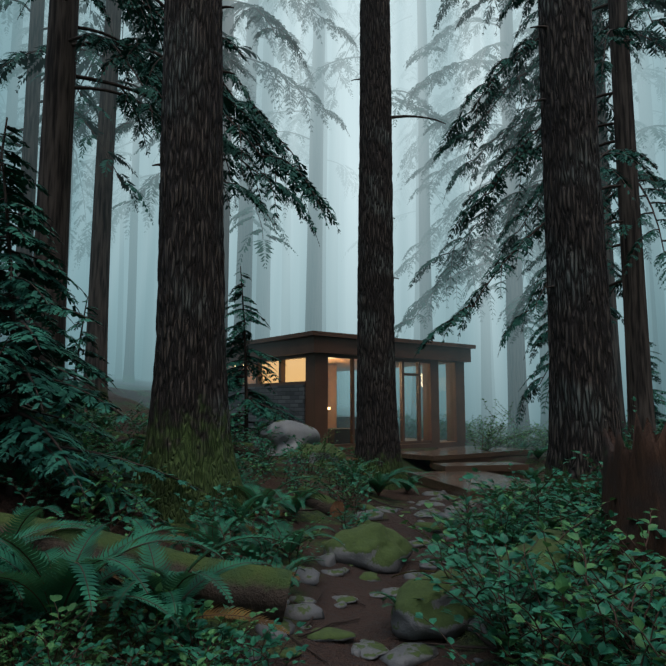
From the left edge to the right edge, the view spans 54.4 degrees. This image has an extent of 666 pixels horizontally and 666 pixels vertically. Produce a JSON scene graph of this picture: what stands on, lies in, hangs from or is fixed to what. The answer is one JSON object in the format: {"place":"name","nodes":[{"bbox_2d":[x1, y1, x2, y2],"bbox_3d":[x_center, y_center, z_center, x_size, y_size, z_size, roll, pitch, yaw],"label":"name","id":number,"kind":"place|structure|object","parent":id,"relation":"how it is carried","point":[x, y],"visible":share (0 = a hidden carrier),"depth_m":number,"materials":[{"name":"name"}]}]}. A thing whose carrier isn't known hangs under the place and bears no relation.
{"place":"outdoors","nodes":[
{"label":"outdoors","id":0,"kind":"place"},
{"bbox_2d":[228,384,304,447],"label":"stone wall","id":1,"kind":"structure","parent":0,"point":[291,397],"depth_m":18.58,"materials":[{"name":"grey stone"}]},
{"bbox_2d":[0,369,658,665],"bbox_3d":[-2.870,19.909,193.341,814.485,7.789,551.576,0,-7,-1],"label":"ground","id":2,"kind":"structure","parent":0,"point":[373,622],"depth_m":6.41,"materials":[{"name":"brown soil"}]},
{"bbox_2d":[0,126,113,455],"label":"conifer sapling","id":3,"kind":"object","parent":2,"relation":"on","point":[17,162],"visible":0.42,"depth_m":8.62,"materials":[{"name":"green plant"}]},
{"bbox_2d":[0,117,117,441],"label":"sapling branches","id":4,"kind":"object","parent":2,"relation":"on","point":[60,369],"visible":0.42,"depth_m":8.67,"materials":[{"name":"green plant"}]},
{"bbox_2d":[34,420,128,450],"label":"shrub","id":5,"kind":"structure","parent":2,"relation":"on","point":[122,436],"depth_m":11.13,"materials":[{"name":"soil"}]},
{"bbox_2d":[47,301,117,442],"bbox_3d":[-4.484,0.756,11.095,1.498,2.680,1.805,4,-7,-29],"label":"conifer sapling","id":6,"kind":"object","parent":2,"relation":"on","point":[86,354],"visible":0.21,"depth_m":11.17,"materials":[{"name":"green plant"}]},
{"bbox_2d":[59,297,116,444],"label":"sapling branches","id":7,"kind":"object","parent":2,"relation":"on","point":[75,370],"visible":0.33,"depth_m":11.17,"materials":[{"name":"green plant"}]},
{"bbox_2d":[54,447,133,480],"bbox_3d":[-3.398,1.770,8.713,1.375,0.469,1.009,9,-11,-53],"label":"moss rock","id":8,"kind":"object","parent":2,"relation":"on","point":[125,472],"visible":0.06,"depth_m":8.64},
{"bbox_2d":[0,159,198,528],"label":"conifer sapling","id":9,"kind":"object","parent":2,"relation":"on","point":[56,390],"visible":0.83,"depth_m":6.47,"materials":[{"name":"green plant"}]},
{"bbox_2d":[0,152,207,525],"bbox_3d":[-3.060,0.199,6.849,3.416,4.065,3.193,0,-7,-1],"label":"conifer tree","id":10,"kind":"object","parent":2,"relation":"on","point":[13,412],"visible":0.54,"depth_m":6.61,"materials":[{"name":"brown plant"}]},
{"bbox_2d":[0,512,291,621],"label":"mossy log","id":11,"kind":"object","parent":2,"relation":"on","point":[256,588],"visible":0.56,"depth_m":4.72,"materials":[{"name":"green plant"}]},
{"bbox_2d":[0,543,308,665],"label":"plant","id":12,"kind":"object","parent":2,"relation":"on","point":[53,645],"depth_m":3.55,"materials":[{"name":"green plant"}]},
{"bbox_2d":[129,0,254,523],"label":"tree trunk","id":13,"kind":"object","parent":2,"relation":"on","point":[188,437],"visible":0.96,"depth_m":7.75,"materials":[{"name":"brown plant"}]},
{"bbox_2d":[131,433,253,456],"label":"shrub","id":14,"kind":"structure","parent":2,"relation":"on","point":[250,446],"depth_m":12.46,"materials":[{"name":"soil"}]},
{"bbox_2d":[248,648,268,660],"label":"stone","id":15,"kind":"object","parent":2,"relation":"on","point":[256,657],"visible":0.27,"depth_m":4.15,"materials":[{"name":"grey stone"}]},
{"bbox_2d":[225,266,305,441],"bbox_3d":[-1.910,0.711,14.939,3.040,4.560,2.211,0,-7,-1],"label":"sapling","id":16,"kind":"object","parent":2,"relation":"on","point":[254,410],"depth_m":14.84,"materials":[{"name":"green plant"}]},
{"bbox_2d":[255,619,294,639],"bbox_3d":[-0.426,2.138,4.725,0.275,0.099,0.430,-2,-7,13],"label":"stone","id":17,"kind":"object","parent":2,"relation":"on","point":[289,625],"visible":0.5,"depth_m":4.62,"materials":[{"name":"grey stone"}]},
{"bbox_2d":[273,647,302,659],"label":"path stone","id":18,"kind":"object","parent":2,"relation":"on","point":[283,653],"visible":0.4,"depth_m":4.32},
{"bbox_2d":[260,420,319,455],"bbox_3d":[-0.968,2.301,14.102,1.208,0.823,1.420,-6,-9,43],"label":"grey rock","id":19,"kind":"object","parent":2,"relation":"on","point":[291,428],"visible":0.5,"depth_m":13.73,"materials":[{"name":"grey stone"}]},
{"bbox_2d":[294,595,304,603],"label":"path stone","id":20,"kind":"object","parent":2,"relation":"on","point":[299,599],"visible":0.85,"depth_m":5.28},
{"bbox_2d":[284,566,319,585],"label":"stone","id":21,"kind":"object","parent":2,"relation":"on","point":[309,575],"visible":0.54,"depth_m":5.98,"materials":[{"name":"grey stone"}]},
{"bbox_2d":[289,595,316,603],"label":"path pebble","id":22,"kind":"object","parent":2,"relation":"on","point":[307,600],"visible":0.48,"depth_m":5.31,"materials":[{"name":"grey stone"}]},
{"bbox_2d":[284,603,324,620],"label":"stepping stone","id":23,"kind":"object","parent":2,"relation":"on","point":[303,612],"visible":0.67,"depth_m":5.00,"materials":[{"name":"grey stone"}]},
{"bbox_2d":[300,625,311,629],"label":"stone","id":24,"kind":"object","parent":2,"relation":"on","point":[308,627],"visible":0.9,"depth_m":4.82,"materials":[{"name":"grey stone"}]},
{"bbox_2d":[278,443,345,470],"bbox_3d":[-0.453,2.539,13.245,1.267,0.558,1.147,-4,-8,32],"label":"boulder","id":25,"kind":"object","parent":2,"relation":"on","point":[342,456],"visible":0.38,"depth_m":12.96,"materials":[{"name":"stone"}]},
{"bbox_2d":[295,486,343,516],"bbox_3d":[-0.206,2.444,9.352,0.294,0.398,0.825,6,-9,-42],"label":"fallen log","id":26,"kind":"object","parent":2,"relation":"on","point":[327,505],"visible":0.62,"depth_m":9.13,"materials":[{"name":"brown wood"}]},
{"bbox_2d":[315,553,335,566],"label":"stone","id":27,"kind":"object","parent":2,"relation":"on","point":[329,559],"visible":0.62,"depth_m":6.66,"materials":[{"name":"grey stone"}]},
{"bbox_2d":[107,449,549,665],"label":"ground sticks","id":28,"kind":"object","parent":2,"relation":"on","point":[492,647],"visible":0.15,"depth_m":4.77,"materials":[{"name":"brown wood"}]},
{"bbox_2d":[306,627,355,641],"bbox_3d":[-0.048,2.209,4.764,0.433,0.058,0.256,0,-7,-2],"label":"path stone","id":29,"kind":"object","parent":2,"relation":"on","point":[325,634],"visible":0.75,"depth_m":4.69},
{"bbox_2d":[0,392,665,665],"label":"shrub","id":30,"kind":"object","parent":2,"relation":"on","point":[563,585],"depth_m":4.63,"materials":[{"name":"green plant"}]},
{"bbox_2d":[0,364,665,634],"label":"fern","id":31,"kind":"object","parent":2,"relation":"on","point":[52,578],"depth_m":4.30,"materials":[{"name":"green plant"}]},
{"bbox_2d":[321,569,344,576],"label":"path pebble","id":32,"kind":"object","parent":2,"relation":"on","point":[336,572],"visible":0.67,"depth_m":6.35,"materials":[{"name":"grey stone"}]},
{"bbox_2d":[0,0,665,448],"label":"forest","id":33,"kind":"object","parent":2,"relation":"on","point":[312,284],"depth_m":26.55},
{"bbox_2d":[334,602,346,608],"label":"path pebble","id":34,"kind":"object","parent":2,"relation":"on","point":[341,605],"visible":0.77,"depth_m":5.44,"materials":[{"name":"grey stone"}]},
{"bbox_2d":[339,567,349,573],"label":"stone","id":35,"kind":"object","parent":2,"relation":"on","point":[346,570],"visible":0.29,"depth_m":6.51,"materials":[{"name":"grey stone"}]},
{"bbox_2d":[332,595,357,603],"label":"path stone","id":36,"kind":"object","parent":2,"relation":"on","point":[346,599],"visible":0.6,"depth_m":5.62,"materials":[{"name":"grey stone"}]},
{"bbox_2d":[351,645,360,656],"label":"stone","id":37,"kind":"object","parent":2,"relation":"on","point":[355,650],"visible":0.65,"depth_m":4.57,"materials":[{"name":"grey stone"}]},
{"bbox_2d":[353,518,372,525],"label":"stepping stone","id":38,"kind":"object","parent":2,"relation":"on","point":[368,521],"visible":0.17,"depth_m":8.71,"materials":[{"name":"grey stone"}]},
{"bbox_2d":[359,639,374,643],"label":"stone","id":39,"kind":"object","parent":2,"relation":"on","point":[365,641],"visible":0.6,"depth_m":4.74,"materials":[{"name":"grey stone"}]},
{"bbox_2d":[356,504,379,510],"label":"stepping stone","id":40,"kind":"object","parent":2,"relation":"on","point":[369,507],"visible":0.38,"depth_m":9.60,"materials":[{"name":"stone"}]},
{"bbox_2d":[324,522,412,573],"bbox_3d":[0.407,2.351,7.123,1.023,0.508,0.741,7,-9,-45],"label":"boulder","id":41,"kind":"object","parent":2,"relation":"on","point":[375,547],"visible":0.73,"depth_m":6.91,"materials":[{"name":"green plant"}]},
{"bbox_2d":[353,510,383,519],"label":"stepping stone","id":42,"kind":"object","parent":2,"relation":"on","point":[376,515],"visible":0.46,"depth_m":9.34,"materials":[{"name":"grey stone"}]},
{"bbox_2d":[359,571,381,581],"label":"mossy stone","id":43,"kind":"object","parent":2,"relation":"on","point":[370,576],"visible":0.6,"depth_m":6.38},
{"bbox_2d":[353,641,389,659],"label":"path stone","id":44,"kind":"object","parent":2,"relation":"on","point":[371,651],"visible":0.71,"depth_m":4.60,"materials":[{"name":"grey stone"}]},
{"bbox_2d":[226,331,531,470],"bbox_3d":[0.309,2.836,21.152,6.600,4.860,9.860,5,-8,-38],"label":"cabin","id":45,"kind":"object","parent":2,"relation":"on","point":[316,349],"visible":0.25,"depth_m":19.33,"materials":[{"name":"brown wood"}]},
{"bbox_2d":[262,358,305,382],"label":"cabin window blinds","id":46,"kind":"object","parent":45,"relation":"in","point":[294,367],"depth_m":18.60,"materials":[{"name":"beige fabric"}]},
{"bbox_2d":[227,358,453,443],"bbox_3d":[-0.319,2.340,22.014,5.820,2.520,7.038,5,-8,-38],"label":"window glass","id":47,"kind":"object","parent":45,"relation":"in","point":[341,402],"visible":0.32,"depth_m":20.61,"materials":[{"name":"clear glass"}]},
{"bbox_2d":[228,358,455,447],"bbox_3d":[-0.323,2.342,22.026,5.960,2.558,7.160,5,-8,-38],"label":"cabin interior","id":48,"kind":"object","parent":45,"relation":"in","point":[342,364],"depth_m":21.54,"materials":[{"name":"brown wood"}]},
{"bbox_2d":[353,0,406,489],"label":"tree trunk","id":49,"kind":"object","parent":2,"relation":"on","point":[377,431],"visible":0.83,"depth_m":14.01,"materials":[{"name":"brown plant"}]},
{"bbox_2d":[369,591,390,597],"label":"path stone","id":50,"kind":"object","parent":2,"relation":"on","point":[376,595],"visible":0.6,"depth_m":5.89,"materials":[{"name":"grey stone"}]},
{"bbox_2d":[375,506,397,512],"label":"path pebble","id":51,"kind":"object","parent":2,"relation":"on","point":[380,508],"visible":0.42,"depth_m":9.89,"materials":[{"name":"grey stone"}]},
{"bbox_2d":[381,587,398,596],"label":"path stone","id":52,"kind":"object","parent":2,"relation":"on","point":[393,591],"visible":0.4,"depth_m":5.99,"materials":[{"name":"grey stone"}]},
{"bbox_2d":[378,642,438,665],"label":"stepping stone","id":53,"kind":"object","parent":2,"relation":"on","point":[410,654],"visible":0.85,"depth_m":4.50,"materials":[{"name":"grey stone"}]},
{"bbox_2d":[403,570,424,578],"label":"path pebble","id":54,"kind":"object","parent":2,"relation":"on","point":[411,575],"visible":0.5,"depth_m":6.60,"materials":[{"name":"grey stone"}]},
{"bbox_2d":[409,539,429,547],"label":"path stone","id":55,"kind":"object","parent":2,"relation":"on","point":[413,543],"visible":0.48,"depth_m":8.09,"materials":[{"name":"grey stone"}]},
{"bbox_2d":[416,500,429,504],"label":"stepping stone","id":56,"kind":"object","parent":2,"relation":"on","point":[421,502],"visible":0.48,"depth_m":11.25,"materials":[{"name":"grey stone"}]},
{"bbox_2d":[414,522,433,528],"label":"stepping stone","id":57,"kind":"object","parent":2,"relation":"on","point":[424,524],"visible":0.31,"depth_m":9.10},
{"bbox_2d":[413,511,437,517],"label":"path stone","id":58,"kind":"object","parent":2,"relation":"on","point":[420,514],"visible":0.71,"depth_m":9.74,"materials":[{"name":"grey stone"}]},
{"bbox_2d":[420,507,440,512],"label":"stepping stone","id":59,"kind":"object","parent":2,"relation":"on","point":[432,509],"visible":0.33,"depth_m":10.02,"materials":[{"name":"grey stone"}]},
{"bbox_2d":[419,561,445,569],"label":"path stone","id":60,"kind":"object","parent":2,"relation":"on","point":[427,566],"visible":0.42,"depth_m":7.01,"materials":[{"name":"grey stone"}]},
{"bbox_2d":[422,491,443,495],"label":"stepping stone","id":61,"kind":"object","parent":2,"relation":"on","point":[430,493],"visible":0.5,"depth_m":12.32,"materials":[{"name":"grey stone"}]},
{"bbox_2d":[429,497,441,500],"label":"stepping stone","id":62,"kind":"object","parent":2,"relation":"on","point":[436,498],"visible":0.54,"depth_m":11.70,"materials":[{"name":"grey stone"}]},
{"bbox_2d":[427,501,444,505],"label":"path stone","id":63,"kind":"object","parent":2,"relation":"on","point":[435,503],"visible":0.48,"depth_m":11.04,"materials":[{"name":"grey stone"}]},
{"bbox_2d":[391,569,483,639],"bbox_3d":[0.866,2.103,5.177,0.686,0.446,1.186,-3,-7,26],"label":"boulder","id":64,"kind":"object","parent":2,"relation":"on","point":[406,623],"visible":0.58,"depth_m":4.79,"materials":[{"name":"green plant"}]},
{"bbox_2d":[430,533,453,539],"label":"stone","id":65,"kind":"object","parent":2,"relation":"on","point":[441,534],"visible":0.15,"depth_m":8.44,"materials":[{"name":"grey stone"}]},
{"bbox_2d":[431,524,459,532],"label":"path stone","id":66,"kind":"object","parent":2,"relation":"on","point":[436,529],"visible":0.38,"depth_m":8.81,"materials":[{"name":"grey stone"}]},
{"bbox_2d":[438,512,452,517],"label":"stepping stone","id":67,"kind":"object","parent":2,"relation":"on","point":[444,514],"visible":0.38,"depth_m":9.66,"materials":[{"name":"grey stone"}]},
{"bbox_2d":[439,495,458,498],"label":"path stone","id":68,"kind":"object","parent":2,"relation":"on","point":[451,496],"visible":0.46,"depth_m":11.88,"materials":[{"name":"grey stone"}]},
{"bbox_2d":[444,507,461,512],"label":"stepping stone","id":69,"kind":"object","parent":2,"relation":"on","point":[446,510],"visible":0.21,"depth_m":10.19,"materials":[{"name":"grey stone"}]},
{"bbox_2d":[443,505,465,511],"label":"path stone","id":70,"kind":"object","parent":2,"relation":"on","point":[463,509],"visible":0.27,"depth_m":10.41,"materials":[{"name":"grey stone"}]},
{"bbox_2d":[457,500,476,504],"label":"path stone","id":71,"kind":"object","parent":2,"relation":"on","point":[471,501],"visible":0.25,"depth_m":11.19,"materials":[{"name":"grey stone"}]},
{"bbox_2d":[401,446,533,460],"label":"cabin deck","id":72,"kind":"structure","parent":2,"relation":"on","point":[454,452],"depth_m":17.86,"materials":[{"name":"brown wood"}]},
{"bbox_2d":[408,471,542,499],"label":"stone slab","id":73,"kind":"structure","parent":2,"relation":"on","point":[448,482],"depth_m":13.20,"materials":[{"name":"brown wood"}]},
{"bbox_2d":[466,618,487,633],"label":"rock","id":74,"kind":"object","parent":2,"relation":"on","point":[483,626],"visible":0.25,"depth_m":4.81,"materials":[{"name":"grey stone"}]},
{"bbox_2d":[473,658,483,662],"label":"stone","id":75,"kind":"object","parent":2,"relation":"on","point":[478,660],"visible":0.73,"depth_m":4.30,"materials":[{"name":"grey stone"}]},
{"bbox_2d":[437,470,522,477],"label":"deck step","id":76,"kind":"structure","parent":2,"relation":"on","point":[508,474],"depth_m":15.26,"materials":[{"name":"brown wood"}]},
{"bbox_2d":[499,481,532,497],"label":"grey rock","id":77,"kind":"object","parent":2,"relation":"on","point":[506,483],"visible":0.1,"depth_m":12.07,"materials":[{"name":"grey stone"}]},
{"bbox_2d":[489,529,635,610],"bbox_3d":[1.969,1.993,5.446,1.177,0.588,1.319,0,-7,-2],"label":"boulder","id":78,"kind":"object","parent":2,"relation":"on","point":[539,546],"visible":0.15,"depth_m":5.22,"materials":[{"name":"green plant"}]},
{"bbox_2d":[537,0,622,528],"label":"tree trunk","id":79,"kind":"object","parent":2,"relation":"on","point":[584,410],"visible":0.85,"depth_m":8.36,"materials":[{"name":"brown plant"}]},
{"bbox_2d":[152,6,605,287],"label":"tree branches","id":80,"kind":"object","parent":79,"relation":"attached to","point":[416,116],"visible":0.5,"depth_m":8.86,"materials":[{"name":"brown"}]},
{"bbox_2d":[599,412,665,595],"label":"broken stump","id":81,"kind":"object","parent":2,"relation":"on","point":[634,481],"visible":0.58,"depth_m":5.02,"materials":[{"name":"brown wood"}]},
{"bbox_2d":[623,342,665,441],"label":"sapling tree","id":82,"kind":"object","parent":2,"relation":"on","point":[657,402],"depth_m":16.86,"materials":[{"name":"green plant"}]},
{"bbox_2d":[0,0,665,406],"label":"sky","id":83,"kind":"structure","parent":0,"point":[79,273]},
{"bbox_2d":[328,416,355,443],"bbox_3d":[0.377,3.218,21.776,1.593,0.738,5.216,0,-7,1],"label":"cabin furniture","id":84,"kind":"object","parent":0,"point":[344,431],"depth_m":19.44,"materials":[{"name":"grey"}]},
{"bbox_2d":[459,548,473,552],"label":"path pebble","id":85,"kind":"object","parent":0,"point":[464,550],"visible":0.17,"depth_m":7.61,"materials":[{"name":"grey stone"}]},
{"bbox_2d":[432,462,527,470],"bbox_3d":[3.505,3.193,15.456,2.100,0.140,0.800,1,-7,-13],"label":"deck step","id":86,"kind":"object","parent":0,"point":[492,466],"visible":0.86,"depth_m":15.17,"materials":[{"name":"brown wood"}]}
]}

